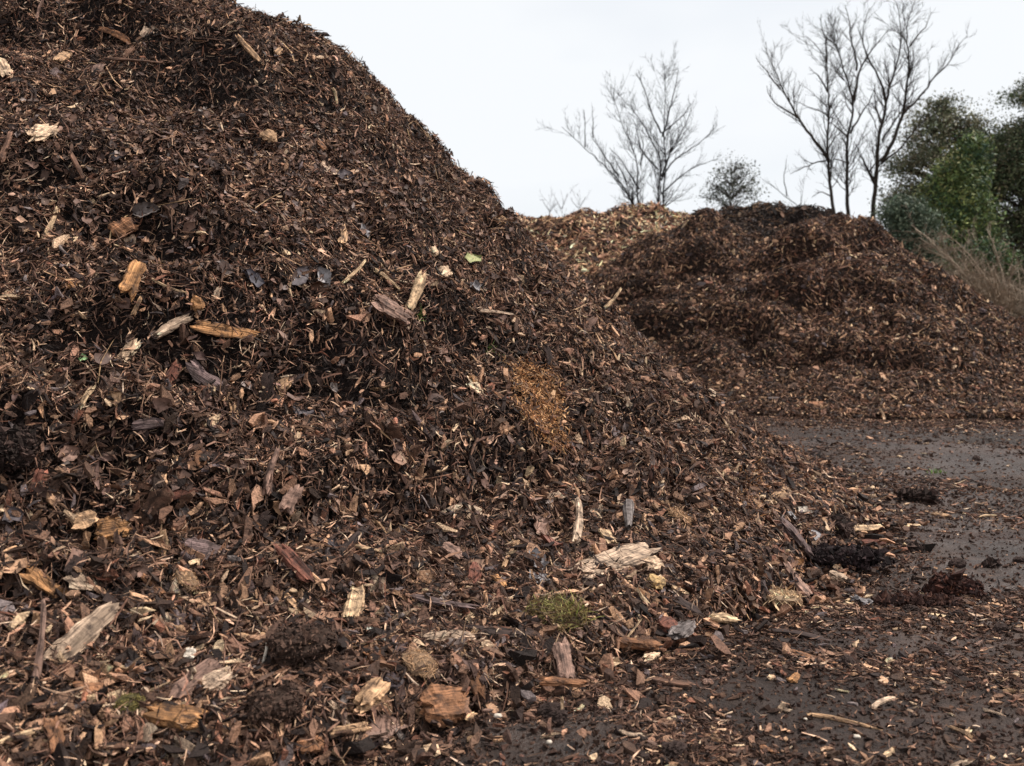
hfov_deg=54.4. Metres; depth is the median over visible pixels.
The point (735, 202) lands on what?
sparse shrub
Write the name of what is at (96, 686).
bark piece
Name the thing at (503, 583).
wood splinter
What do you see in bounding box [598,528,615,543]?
wood chunk
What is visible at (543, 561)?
dry leaf
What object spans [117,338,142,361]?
bark piece
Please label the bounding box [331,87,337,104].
wood splinter
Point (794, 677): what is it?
wood chip
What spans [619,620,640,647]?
straw
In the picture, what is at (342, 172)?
dry leaf
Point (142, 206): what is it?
dry leaf
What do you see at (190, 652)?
pebble
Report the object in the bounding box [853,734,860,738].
pebble
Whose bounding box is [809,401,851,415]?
bark curl
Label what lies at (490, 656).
dry leaf
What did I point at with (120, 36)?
wood splinter
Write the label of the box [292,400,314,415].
dry leaf
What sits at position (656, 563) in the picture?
wood lump
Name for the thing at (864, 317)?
compost heap
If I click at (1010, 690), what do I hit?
loose chip
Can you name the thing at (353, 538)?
stick
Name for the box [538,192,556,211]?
sapling
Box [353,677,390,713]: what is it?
wood chunk
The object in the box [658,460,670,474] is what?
bark chip
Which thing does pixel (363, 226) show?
dry leaf
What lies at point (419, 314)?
weed sprig
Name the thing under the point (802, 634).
bark strip
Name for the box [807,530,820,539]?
dry leaf
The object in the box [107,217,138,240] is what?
wood chunk
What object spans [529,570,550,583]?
dry leaf
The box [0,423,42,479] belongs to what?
soil clod
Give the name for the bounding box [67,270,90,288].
bark chip
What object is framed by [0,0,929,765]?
compost heap
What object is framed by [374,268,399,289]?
stick
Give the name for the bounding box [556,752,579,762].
loose chip
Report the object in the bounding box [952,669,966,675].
earth clod
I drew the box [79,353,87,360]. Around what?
plant scrap
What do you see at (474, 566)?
bark chip
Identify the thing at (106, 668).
bark chip
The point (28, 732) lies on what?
stick
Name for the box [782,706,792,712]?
loose chip
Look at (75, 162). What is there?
twig
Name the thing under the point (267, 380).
bark chip
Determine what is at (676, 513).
bark piece
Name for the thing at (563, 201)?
sapling
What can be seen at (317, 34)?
stick
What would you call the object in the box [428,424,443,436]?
curled leaf
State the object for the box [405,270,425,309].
wood splinter
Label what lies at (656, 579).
wood lump
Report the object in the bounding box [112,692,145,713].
moss clump
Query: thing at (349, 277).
straw
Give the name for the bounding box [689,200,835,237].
compost heap
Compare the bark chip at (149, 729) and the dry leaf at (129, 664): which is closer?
the bark chip at (149, 729)
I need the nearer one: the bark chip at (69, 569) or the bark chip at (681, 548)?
the bark chip at (69, 569)
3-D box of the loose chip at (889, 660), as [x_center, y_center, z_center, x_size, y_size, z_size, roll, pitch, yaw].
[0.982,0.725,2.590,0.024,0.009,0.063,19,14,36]
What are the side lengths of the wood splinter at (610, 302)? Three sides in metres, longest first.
0.173 x 0.024 x 0.022 m
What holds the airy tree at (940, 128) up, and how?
on the ground
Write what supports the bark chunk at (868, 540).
on the ground
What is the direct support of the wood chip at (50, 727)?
on the compost heap at (208, 90)
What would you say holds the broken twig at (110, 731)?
on the compost heap at (208, 90)
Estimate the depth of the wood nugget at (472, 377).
3.56 m
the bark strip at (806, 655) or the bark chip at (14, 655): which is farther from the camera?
the bark strip at (806, 655)
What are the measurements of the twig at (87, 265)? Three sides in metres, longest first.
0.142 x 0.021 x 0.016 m
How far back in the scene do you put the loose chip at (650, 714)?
2.19 m
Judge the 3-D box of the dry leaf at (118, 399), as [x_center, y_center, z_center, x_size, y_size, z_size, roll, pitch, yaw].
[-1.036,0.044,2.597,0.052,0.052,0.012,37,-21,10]
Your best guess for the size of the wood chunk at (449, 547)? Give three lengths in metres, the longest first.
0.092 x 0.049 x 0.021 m
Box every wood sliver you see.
[260,643,267,664]
[560,697,563,709]
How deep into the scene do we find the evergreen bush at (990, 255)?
21.56 m
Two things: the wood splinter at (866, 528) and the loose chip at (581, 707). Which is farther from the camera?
the wood splinter at (866, 528)
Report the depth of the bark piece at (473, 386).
3.56 m
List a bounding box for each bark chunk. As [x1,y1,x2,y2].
[619,635,662,651]
[657,616,677,632]
[861,538,885,545]
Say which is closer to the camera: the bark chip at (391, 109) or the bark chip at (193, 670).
the bark chip at (193, 670)
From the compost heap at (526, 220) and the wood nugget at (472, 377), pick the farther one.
the compost heap at (526, 220)
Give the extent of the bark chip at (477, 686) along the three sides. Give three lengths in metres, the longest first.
0.123 x 0.044 x 0.018 m
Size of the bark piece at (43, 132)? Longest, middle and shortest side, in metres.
0.166 x 0.100 x 0.027 m
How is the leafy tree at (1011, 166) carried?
on the ground
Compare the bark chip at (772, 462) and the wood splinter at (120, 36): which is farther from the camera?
the wood splinter at (120, 36)
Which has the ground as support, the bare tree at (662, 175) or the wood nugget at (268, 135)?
the bare tree at (662, 175)
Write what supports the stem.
on the compost heap at (208, 90)
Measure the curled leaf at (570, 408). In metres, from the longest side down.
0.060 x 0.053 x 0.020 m
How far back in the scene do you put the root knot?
2.25 m
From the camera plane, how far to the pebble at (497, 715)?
2.11 m
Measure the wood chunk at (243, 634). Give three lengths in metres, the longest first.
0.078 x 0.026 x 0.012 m
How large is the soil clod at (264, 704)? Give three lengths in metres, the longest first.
0.158 x 0.124 x 0.071 m
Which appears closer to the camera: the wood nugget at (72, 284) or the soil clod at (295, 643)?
the soil clod at (295, 643)
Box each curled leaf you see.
[10,77,23,84]
[26,541,37,555]
[49,212,65,223]
[124,234,135,243]
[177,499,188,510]
[210,159,220,169]
[254,219,265,228]
[270,285,276,300]
[308,281,324,291]
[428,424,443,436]
[487,458,495,469]
[568,406,579,414]
[577,323,586,333]
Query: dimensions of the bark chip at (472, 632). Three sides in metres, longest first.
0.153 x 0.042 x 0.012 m
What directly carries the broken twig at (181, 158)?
on the compost heap at (208, 90)
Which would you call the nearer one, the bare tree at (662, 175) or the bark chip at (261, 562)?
the bark chip at (261, 562)
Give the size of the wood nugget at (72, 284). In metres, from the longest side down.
0.037 x 0.030 x 0.019 m
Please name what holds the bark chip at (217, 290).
on the compost heap at (208, 90)
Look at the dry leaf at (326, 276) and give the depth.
3.42 m
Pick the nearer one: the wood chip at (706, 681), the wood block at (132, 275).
the wood chip at (706, 681)
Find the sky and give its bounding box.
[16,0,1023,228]
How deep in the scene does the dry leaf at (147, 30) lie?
4.50 m
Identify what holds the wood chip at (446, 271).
on the compost heap at (208, 90)
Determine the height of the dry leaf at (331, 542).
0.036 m
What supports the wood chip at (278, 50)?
on the compost heap at (208, 90)
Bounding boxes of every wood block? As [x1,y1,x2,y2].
[118,259,146,301]
[371,294,413,324]
[417,683,469,727]
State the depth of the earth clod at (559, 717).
2.14 m
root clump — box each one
[864,589,962,608]
[921,566,987,598]
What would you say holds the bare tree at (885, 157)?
on the ground
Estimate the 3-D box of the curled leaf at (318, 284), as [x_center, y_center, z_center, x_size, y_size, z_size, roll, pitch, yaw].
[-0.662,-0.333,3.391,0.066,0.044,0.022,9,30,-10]
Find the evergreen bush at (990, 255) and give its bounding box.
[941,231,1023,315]
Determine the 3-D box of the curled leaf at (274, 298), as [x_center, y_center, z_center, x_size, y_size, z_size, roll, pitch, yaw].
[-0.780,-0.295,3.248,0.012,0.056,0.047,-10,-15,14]
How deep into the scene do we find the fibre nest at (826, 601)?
3.26 m
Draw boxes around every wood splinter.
[78,385,95,409]
[97,26,131,42]
[141,573,179,604]
[185,398,200,418]
[235,34,260,60]
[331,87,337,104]
[355,543,381,552]
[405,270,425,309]
[491,574,506,586]
[494,214,508,224]
[604,287,621,307]
[852,524,881,530]
[872,696,895,708]
[883,747,894,756]
[931,512,951,516]
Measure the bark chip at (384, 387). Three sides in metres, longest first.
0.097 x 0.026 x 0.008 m
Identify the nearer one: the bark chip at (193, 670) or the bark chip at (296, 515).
the bark chip at (193, 670)
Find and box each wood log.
[43,601,120,664]
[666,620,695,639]
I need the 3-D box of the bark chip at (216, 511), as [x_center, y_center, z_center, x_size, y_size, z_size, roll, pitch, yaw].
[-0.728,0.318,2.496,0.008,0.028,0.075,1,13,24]
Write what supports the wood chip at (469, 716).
on the ground
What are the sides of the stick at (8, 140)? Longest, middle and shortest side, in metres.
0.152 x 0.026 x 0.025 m
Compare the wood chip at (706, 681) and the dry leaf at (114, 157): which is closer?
the wood chip at (706, 681)
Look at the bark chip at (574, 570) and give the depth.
2.80 m
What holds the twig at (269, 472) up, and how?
on the compost heap at (208, 90)
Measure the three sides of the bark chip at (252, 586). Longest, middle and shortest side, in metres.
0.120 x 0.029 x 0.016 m
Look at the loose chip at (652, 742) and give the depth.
2.06 m
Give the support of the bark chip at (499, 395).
on the compost heap at (208, 90)
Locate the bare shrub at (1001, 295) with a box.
[894,205,1023,318]
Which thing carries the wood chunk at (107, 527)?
on the compost heap at (208, 90)
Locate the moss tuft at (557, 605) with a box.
[522,586,595,640]
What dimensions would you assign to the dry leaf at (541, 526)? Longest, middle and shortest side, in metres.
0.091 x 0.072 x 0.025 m
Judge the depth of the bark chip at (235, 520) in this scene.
2.49 m
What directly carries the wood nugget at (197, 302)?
on the compost heap at (208, 90)
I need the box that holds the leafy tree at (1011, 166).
[979,72,1023,257]
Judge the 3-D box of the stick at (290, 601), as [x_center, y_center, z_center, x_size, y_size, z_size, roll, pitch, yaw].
[-0.495,0.526,2.313,0.145,0.015,0.030,37,24,29]
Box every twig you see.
[8,586,62,592]
[15,244,45,257]
[21,80,36,98]
[35,0,43,19]
[67,150,84,177]
[85,263,92,283]
[103,57,162,63]
[109,730,117,755]
[152,278,187,293]
[176,150,186,166]
[206,486,210,514]
[220,396,238,419]
[262,447,279,495]
[470,437,478,454]
[479,309,514,314]
[520,560,528,574]
[692,488,718,494]
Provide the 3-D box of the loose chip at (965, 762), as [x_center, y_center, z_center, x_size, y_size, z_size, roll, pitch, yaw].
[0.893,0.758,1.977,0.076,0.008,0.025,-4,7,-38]
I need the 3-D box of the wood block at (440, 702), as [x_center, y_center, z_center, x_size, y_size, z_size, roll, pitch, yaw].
[-0.139,0.698,2.151,0.139,0.048,0.099,3,41,-31]
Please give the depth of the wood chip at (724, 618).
2.80 m
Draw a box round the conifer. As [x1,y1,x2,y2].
[869,185,955,269]
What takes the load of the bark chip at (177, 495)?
on the compost heap at (208, 90)
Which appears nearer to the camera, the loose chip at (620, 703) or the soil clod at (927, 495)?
the loose chip at (620, 703)
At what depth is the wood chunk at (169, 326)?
3.00 m
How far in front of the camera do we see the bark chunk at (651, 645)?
2.56 m
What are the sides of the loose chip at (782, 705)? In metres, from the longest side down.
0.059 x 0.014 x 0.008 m
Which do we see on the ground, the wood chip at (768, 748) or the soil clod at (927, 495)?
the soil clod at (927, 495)
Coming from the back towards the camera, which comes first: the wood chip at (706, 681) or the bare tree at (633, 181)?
the bare tree at (633, 181)
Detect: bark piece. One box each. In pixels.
[0,58,12,76]
[24,123,58,141]
[50,67,61,78]
[72,681,102,694]
[92,63,106,72]
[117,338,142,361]
[131,417,184,429]
[163,359,181,384]
[180,535,230,563]
[337,224,347,243]
[402,647,438,685]
[466,376,482,393]
[552,637,574,678]
[664,505,695,527]
[771,485,790,497]
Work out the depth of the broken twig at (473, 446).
3.24 m
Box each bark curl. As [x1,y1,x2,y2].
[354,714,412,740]
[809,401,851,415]
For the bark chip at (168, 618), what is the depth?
2.13 m
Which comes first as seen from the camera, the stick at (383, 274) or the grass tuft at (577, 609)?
the grass tuft at (577, 609)
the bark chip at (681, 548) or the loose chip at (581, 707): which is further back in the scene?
the bark chip at (681, 548)
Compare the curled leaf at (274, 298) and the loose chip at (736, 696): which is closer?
the loose chip at (736, 696)
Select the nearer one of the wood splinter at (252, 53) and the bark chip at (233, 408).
the bark chip at (233, 408)
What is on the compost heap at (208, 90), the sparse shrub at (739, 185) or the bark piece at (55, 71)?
the bark piece at (55, 71)
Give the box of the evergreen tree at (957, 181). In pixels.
[906,124,1020,267]
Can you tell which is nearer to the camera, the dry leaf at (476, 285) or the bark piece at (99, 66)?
the dry leaf at (476, 285)
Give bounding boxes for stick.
[0,131,12,165]
[0,726,42,744]
[29,468,47,491]
[31,599,45,686]
[41,206,58,238]
[131,296,141,316]
[284,591,308,618]
[313,32,329,36]
[330,721,371,735]
[338,523,370,555]
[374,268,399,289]
[492,597,512,616]
[501,540,519,567]
[571,497,583,545]
[622,499,633,529]
[807,713,880,729]
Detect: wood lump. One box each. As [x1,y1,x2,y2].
[643,555,664,572]
[647,573,665,589]
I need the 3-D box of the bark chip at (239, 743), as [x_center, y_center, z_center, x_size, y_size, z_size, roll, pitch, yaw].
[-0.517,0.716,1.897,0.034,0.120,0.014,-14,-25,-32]
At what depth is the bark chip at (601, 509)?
3.31 m
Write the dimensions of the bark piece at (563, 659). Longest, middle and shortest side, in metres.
0.148 x 0.050 x 0.020 m
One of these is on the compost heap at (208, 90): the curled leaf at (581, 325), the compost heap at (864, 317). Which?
the curled leaf at (581, 325)
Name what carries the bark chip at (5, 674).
on the compost heap at (208, 90)
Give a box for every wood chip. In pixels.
[53,51,71,62]
[273,47,282,54]
[274,376,293,396]
[429,245,438,256]
[439,265,452,276]
[465,712,477,720]
[481,640,492,647]
[642,652,659,660]
[702,678,713,684]
[709,612,742,623]
[759,745,778,753]
[786,672,800,682]
[845,626,862,630]
[850,594,872,604]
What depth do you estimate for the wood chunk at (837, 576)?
3.40 m
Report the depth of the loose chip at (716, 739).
2.08 m
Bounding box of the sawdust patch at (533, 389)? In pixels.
[496,352,574,456]
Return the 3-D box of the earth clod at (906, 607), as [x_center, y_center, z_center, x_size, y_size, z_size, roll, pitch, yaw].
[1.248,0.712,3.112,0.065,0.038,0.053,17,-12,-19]
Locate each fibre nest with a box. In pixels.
[763,582,806,610]
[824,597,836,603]
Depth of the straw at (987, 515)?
4.61 m
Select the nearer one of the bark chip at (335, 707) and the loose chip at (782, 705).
the bark chip at (335, 707)
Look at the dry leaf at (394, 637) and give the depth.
2.27 m
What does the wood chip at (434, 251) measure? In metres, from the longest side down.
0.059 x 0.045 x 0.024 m
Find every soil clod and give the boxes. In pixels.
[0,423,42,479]
[235,679,308,734]
[256,622,349,674]
[805,542,895,570]
[825,513,855,538]
[896,484,943,503]
[900,539,936,553]
[981,555,1002,567]
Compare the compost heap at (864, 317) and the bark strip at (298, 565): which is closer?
the bark strip at (298, 565)
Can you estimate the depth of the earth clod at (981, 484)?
5.38 m
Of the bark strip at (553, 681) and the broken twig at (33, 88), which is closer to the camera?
the bark strip at (553, 681)
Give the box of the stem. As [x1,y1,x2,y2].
[85,437,104,459]
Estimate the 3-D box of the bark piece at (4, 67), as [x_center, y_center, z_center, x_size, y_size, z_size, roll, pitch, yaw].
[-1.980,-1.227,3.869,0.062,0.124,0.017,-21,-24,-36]
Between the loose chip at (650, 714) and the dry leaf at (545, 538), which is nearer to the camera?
the loose chip at (650, 714)
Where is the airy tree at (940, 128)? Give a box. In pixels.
[867,88,1023,247]
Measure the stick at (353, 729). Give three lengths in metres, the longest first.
0.104 x 0.022 x 0.010 m
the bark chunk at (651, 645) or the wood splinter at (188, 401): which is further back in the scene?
the wood splinter at (188, 401)
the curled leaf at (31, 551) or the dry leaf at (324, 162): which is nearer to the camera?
the curled leaf at (31, 551)
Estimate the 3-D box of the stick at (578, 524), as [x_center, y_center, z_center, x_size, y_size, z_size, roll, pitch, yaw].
[0.204,0.420,3.077,0.037,0.034,0.264,-5,28,8]
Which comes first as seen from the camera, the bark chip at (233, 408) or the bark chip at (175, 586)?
the bark chip at (175, 586)
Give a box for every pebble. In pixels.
[183,647,195,658]
[494,713,501,717]
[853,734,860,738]
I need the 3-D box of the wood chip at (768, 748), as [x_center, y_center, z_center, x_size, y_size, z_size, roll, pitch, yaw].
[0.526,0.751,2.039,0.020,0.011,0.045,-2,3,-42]
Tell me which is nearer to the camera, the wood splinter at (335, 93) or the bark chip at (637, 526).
the bark chip at (637, 526)
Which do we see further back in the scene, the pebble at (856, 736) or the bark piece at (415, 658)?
the bark piece at (415, 658)
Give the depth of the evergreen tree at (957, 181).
23.33 m
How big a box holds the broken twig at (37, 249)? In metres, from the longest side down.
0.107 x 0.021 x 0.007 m
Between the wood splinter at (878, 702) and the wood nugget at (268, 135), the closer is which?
the wood splinter at (878, 702)
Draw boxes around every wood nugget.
[66,281,77,288]
[190,295,204,311]
[260,129,276,142]
[316,140,327,150]
[469,375,476,381]
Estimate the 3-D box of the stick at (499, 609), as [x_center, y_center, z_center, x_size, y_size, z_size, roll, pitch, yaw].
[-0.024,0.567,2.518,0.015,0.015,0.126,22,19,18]
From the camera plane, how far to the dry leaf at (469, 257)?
4.24 m
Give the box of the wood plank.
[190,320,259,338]
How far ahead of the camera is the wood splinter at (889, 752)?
2.02 m
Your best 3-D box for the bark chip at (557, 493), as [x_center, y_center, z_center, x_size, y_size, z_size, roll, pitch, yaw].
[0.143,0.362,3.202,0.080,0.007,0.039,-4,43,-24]
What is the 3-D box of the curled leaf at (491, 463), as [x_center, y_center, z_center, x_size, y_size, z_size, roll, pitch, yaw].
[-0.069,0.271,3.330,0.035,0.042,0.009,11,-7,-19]
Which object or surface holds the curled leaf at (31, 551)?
on the compost heap at (208, 90)
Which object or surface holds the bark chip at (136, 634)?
on the compost heap at (208, 90)
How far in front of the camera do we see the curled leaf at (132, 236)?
3.25 m
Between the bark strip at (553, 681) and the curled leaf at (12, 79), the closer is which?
the bark strip at (553, 681)
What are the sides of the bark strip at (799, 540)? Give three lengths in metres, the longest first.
0.194 x 0.064 x 0.035 m
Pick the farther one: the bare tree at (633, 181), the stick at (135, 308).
the bare tree at (633, 181)
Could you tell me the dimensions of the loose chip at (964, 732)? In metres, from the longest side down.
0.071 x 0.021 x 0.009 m
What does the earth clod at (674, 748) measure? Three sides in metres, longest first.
0.067 x 0.052 x 0.040 m
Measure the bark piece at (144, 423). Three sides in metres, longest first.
0.142 x 0.034 x 0.010 m
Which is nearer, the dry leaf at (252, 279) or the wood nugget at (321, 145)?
the dry leaf at (252, 279)
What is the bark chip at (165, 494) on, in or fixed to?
on the compost heap at (208, 90)
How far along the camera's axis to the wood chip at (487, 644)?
2.33 m
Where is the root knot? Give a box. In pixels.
[171,567,200,593]
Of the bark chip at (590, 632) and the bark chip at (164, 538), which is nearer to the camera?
the bark chip at (164, 538)
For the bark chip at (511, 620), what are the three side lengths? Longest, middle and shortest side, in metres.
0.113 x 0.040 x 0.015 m
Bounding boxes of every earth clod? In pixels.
[537,702,560,718]
[547,709,567,725]
[660,740,687,758]
[769,641,782,649]
[840,654,856,667]
[896,612,907,615]
[902,604,919,612]
[923,644,943,652]
[948,558,966,567]
[952,609,964,615]
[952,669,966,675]
[972,455,979,459]
[977,482,987,486]
[991,623,1009,633]
[1012,556,1023,562]
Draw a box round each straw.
[342,259,365,283]
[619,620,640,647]
[979,514,995,517]
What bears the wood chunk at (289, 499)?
on the compost heap at (208, 90)
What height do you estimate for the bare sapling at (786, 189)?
4.923 m
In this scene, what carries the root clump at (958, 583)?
on the ground
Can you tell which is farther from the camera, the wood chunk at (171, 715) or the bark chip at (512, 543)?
the bark chip at (512, 543)
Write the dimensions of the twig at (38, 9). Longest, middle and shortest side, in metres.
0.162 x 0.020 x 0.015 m
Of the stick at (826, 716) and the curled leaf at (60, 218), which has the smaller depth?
the stick at (826, 716)
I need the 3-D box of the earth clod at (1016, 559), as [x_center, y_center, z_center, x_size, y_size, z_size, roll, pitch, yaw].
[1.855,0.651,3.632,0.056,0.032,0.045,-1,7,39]
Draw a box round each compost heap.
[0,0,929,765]
[515,212,538,225]
[524,200,691,277]
[585,207,763,366]
[649,210,1023,419]
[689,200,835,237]
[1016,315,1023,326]
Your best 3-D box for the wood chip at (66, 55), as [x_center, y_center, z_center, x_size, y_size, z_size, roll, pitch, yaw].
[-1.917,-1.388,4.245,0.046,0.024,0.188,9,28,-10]
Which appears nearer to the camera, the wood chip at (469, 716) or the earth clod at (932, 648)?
the wood chip at (469, 716)
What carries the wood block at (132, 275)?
on the compost heap at (208, 90)
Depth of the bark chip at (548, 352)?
4.11 m
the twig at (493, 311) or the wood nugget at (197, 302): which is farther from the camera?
the twig at (493, 311)
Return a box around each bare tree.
[536,62,658,205]
[600,41,723,206]
[756,0,975,218]
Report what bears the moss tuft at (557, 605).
on the compost heap at (208, 90)
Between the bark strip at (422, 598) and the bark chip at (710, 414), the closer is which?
the bark strip at (422, 598)
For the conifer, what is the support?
on the ground
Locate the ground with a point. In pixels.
(765, 683)
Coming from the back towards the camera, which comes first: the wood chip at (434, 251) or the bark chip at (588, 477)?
the wood chip at (434, 251)
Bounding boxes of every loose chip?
[453,720,464,725]
[540,732,558,737]
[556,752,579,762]
[574,704,584,710]
[618,698,622,707]
[619,729,643,737]
[643,711,657,719]
[647,739,657,747]
[711,732,723,740]
[728,694,741,700]
[778,702,785,712]
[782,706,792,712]
[864,741,874,747]
[885,658,893,664]
[947,725,972,738]
[950,759,972,765]
[974,640,982,645]
[982,708,1002,715]
[1002,687,1023,692]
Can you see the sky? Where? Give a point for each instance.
(480, 75)
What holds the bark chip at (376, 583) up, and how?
on the compost heap at (208, 90)
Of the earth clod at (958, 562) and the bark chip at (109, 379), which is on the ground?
the earth clod at (958, 562)
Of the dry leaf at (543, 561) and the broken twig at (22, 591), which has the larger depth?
the dry leaf at (543, 561)
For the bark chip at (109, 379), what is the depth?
2.77 m
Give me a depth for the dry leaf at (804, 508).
3.85 m
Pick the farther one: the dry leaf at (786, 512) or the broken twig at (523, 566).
the dry leaf at (786, 512)
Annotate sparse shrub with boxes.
[695,150,773,210]
[713,159,755,206]
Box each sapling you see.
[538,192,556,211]
[553,183,578,215]
[571,189,589,210]
[762,155,807,206]
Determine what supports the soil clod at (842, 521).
on the compost heap at (208, 90)
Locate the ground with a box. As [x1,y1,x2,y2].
[359,417,1023,765]
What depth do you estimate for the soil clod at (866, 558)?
3.54 m
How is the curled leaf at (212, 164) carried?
on the compost heap at (208, 90)
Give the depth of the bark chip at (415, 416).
3.10 m
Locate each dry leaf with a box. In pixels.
[2,506,24,522]
[58,445,80,461]
[106,391,123,406]
[108,151,124,160]
[125,660,154,675]
[132,201,159,216]
[139,26,157,36]
[243,268,266,287]
[291,266,309,285]
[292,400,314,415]
[305,537,339,546]
[317,266,331,284]
[320,161,339,174]
[337,169,354,180]
[358,224,369,236]
[362,644,384,664]
[379,671,403,692]
[392,635,407,653]
[464,252,481,262]
[470,279,480,290]
[477,651,496,665]
[524,547,548,569]
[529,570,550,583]
[532,512,548,534]
[539,533,562,545]
[785,510,799,520]
[794,558,803,571]
[796,506,812,515]
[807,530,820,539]
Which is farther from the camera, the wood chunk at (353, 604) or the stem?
the stem
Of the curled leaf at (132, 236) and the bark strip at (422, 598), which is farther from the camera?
the curled leaf at (132, 236)
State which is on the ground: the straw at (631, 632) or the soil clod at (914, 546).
the soil clod at (914, 546)
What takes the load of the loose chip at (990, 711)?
on the ground
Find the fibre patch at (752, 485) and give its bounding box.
[726,457,771,515]
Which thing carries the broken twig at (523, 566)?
on the compost heap at (208, 90)
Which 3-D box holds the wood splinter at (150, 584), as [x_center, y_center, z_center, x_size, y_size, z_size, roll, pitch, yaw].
[-0.788,0.464,2.226,0.112,0.008,0.020,39,30,2]
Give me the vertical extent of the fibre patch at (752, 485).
0.202 m
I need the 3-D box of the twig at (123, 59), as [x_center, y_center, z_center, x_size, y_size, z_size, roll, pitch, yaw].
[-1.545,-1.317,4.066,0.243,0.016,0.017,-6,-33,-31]
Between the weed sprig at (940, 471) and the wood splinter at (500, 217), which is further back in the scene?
the weed sprig at (940, 471)
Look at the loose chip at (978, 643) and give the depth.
2.79 m
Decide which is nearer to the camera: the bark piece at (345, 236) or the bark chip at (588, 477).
the bark chip at (588, 477)
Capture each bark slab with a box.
[185,359,229,392]
[569,542,660,581]
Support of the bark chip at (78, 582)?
on the compost heap at (208, 90)
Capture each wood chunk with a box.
[18,566,68,599]
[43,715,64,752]
[71,510,98,529]
[94,516,131,541]
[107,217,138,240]
[142,701,208,731]
[152,313,192,338]
[168,656,224,701]
[202,666,237,692]
[235,632,264,640]
[279,484,303,514]
[296,735,323,753]
[341,581,364,622]
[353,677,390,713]
[422,630,475,643]
[440,542,462,559]
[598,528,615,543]
[672,596,703,616]
[828,570,847,581]
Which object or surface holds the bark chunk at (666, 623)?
on the compost heap at (208, 90)
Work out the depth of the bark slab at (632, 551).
2.92 m
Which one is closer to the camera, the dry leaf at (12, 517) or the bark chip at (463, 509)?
the dry leaf at (12, 517)
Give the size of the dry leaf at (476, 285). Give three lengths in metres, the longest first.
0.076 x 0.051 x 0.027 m
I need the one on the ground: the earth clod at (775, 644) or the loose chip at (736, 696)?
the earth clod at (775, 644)
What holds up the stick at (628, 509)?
on the compost heap at (208, 90)
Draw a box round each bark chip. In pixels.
[0,668,8,678]
[5,647,24,659]
[12,520,42,541]
[25,409,30,424]
[62,572,101,590]
[63,550,87,577]
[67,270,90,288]
[91,667,105,679]
[96,374,113,393]
[100,663,113,679]
[127,625,148,646]
[131,625,143,646]
[134,721,156,741]
[138,485,173,528]
[146,611,187,642]
[151,612,172,630]
[153,446,167,454]
[155,523,167,560]
[163,487,201,499]
[163,679,173,699]
[168,577,182,596]
[171,736,216,765]
[189,663,196,678]
[192,586,234,593]
[194,450,207,467]
[196,760,207,764]
[211,505,228,518]
[214,286,220,299]
[229,402,238,422]
[230,735,242,752]
[233,517,262,530]
[242,573,257,605]
[253,510,270,532]
[253,555,278,570]
[258,371,273,402]
[290,509,300,529]
[327,700,351,724]
[366,575,385,602]
[370,384,391,390]
[372,516,386,532]
[382,422,403,440]
[384,106,393,114]
[404,672,422,702]
[411,409,432,440]
[433,605,454,618]
[441,503,483,518]
[456,630,477,657]
[467,562,481,583]
[467,659,485,698]
[492,390,509,404]
[496,660,511,668]
[501,612,518,627]
[505,539,526,550]
[543,344,552,367]
[547,491,566,499]
[557,540,570,555]
[562,563,578,586]
[577,616,593,637]
[585,316,597,335]
[586,473,592,482]
[587,502,598,513]
[590,504,605,514]
[618,623,646,638]
[623,394,631,409]
[632,522,653,532]
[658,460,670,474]
[662,370,676,379]
[673,546,691,554]
[708,410,711,428]
[768,459,776,465]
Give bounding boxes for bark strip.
[273,543,313,582]
[409,594,477,607]
[462,624,537,636]
[535,676,591,687]
[649,677,695,686]
[767,629,831,641]
[779,517,813,556]
[780,561,812,597]
[793,650,836,662]
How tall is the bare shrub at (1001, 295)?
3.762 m
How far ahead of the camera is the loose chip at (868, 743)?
2.05 m
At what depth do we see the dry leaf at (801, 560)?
3.40 m
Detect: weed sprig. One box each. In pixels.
[415,307,425,321]
[925,467,946,473]
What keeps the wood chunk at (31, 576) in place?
on the compost heap at (208, 90)
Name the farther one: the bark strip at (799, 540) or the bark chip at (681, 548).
the bark strip at (799, 540)
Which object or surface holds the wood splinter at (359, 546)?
on the compost heap at (208, 90)
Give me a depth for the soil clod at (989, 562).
3.55 m
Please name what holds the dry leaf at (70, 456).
on the compost heap at (208, 90)
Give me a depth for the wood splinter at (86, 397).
2.60 m
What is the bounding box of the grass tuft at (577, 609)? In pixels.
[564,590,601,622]
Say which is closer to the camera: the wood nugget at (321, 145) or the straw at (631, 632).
the straw at (631, 632)
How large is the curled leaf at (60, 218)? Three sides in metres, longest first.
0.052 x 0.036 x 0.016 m
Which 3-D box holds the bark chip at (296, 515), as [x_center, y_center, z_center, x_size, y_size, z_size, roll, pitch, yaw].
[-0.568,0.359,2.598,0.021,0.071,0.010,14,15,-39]
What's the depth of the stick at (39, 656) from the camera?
1.93 m
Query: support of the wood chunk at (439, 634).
on the compost heap at (208, 90)
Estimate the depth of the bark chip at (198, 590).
2.28 m
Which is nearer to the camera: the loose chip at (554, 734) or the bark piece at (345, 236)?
the loose chip at (554, 734)

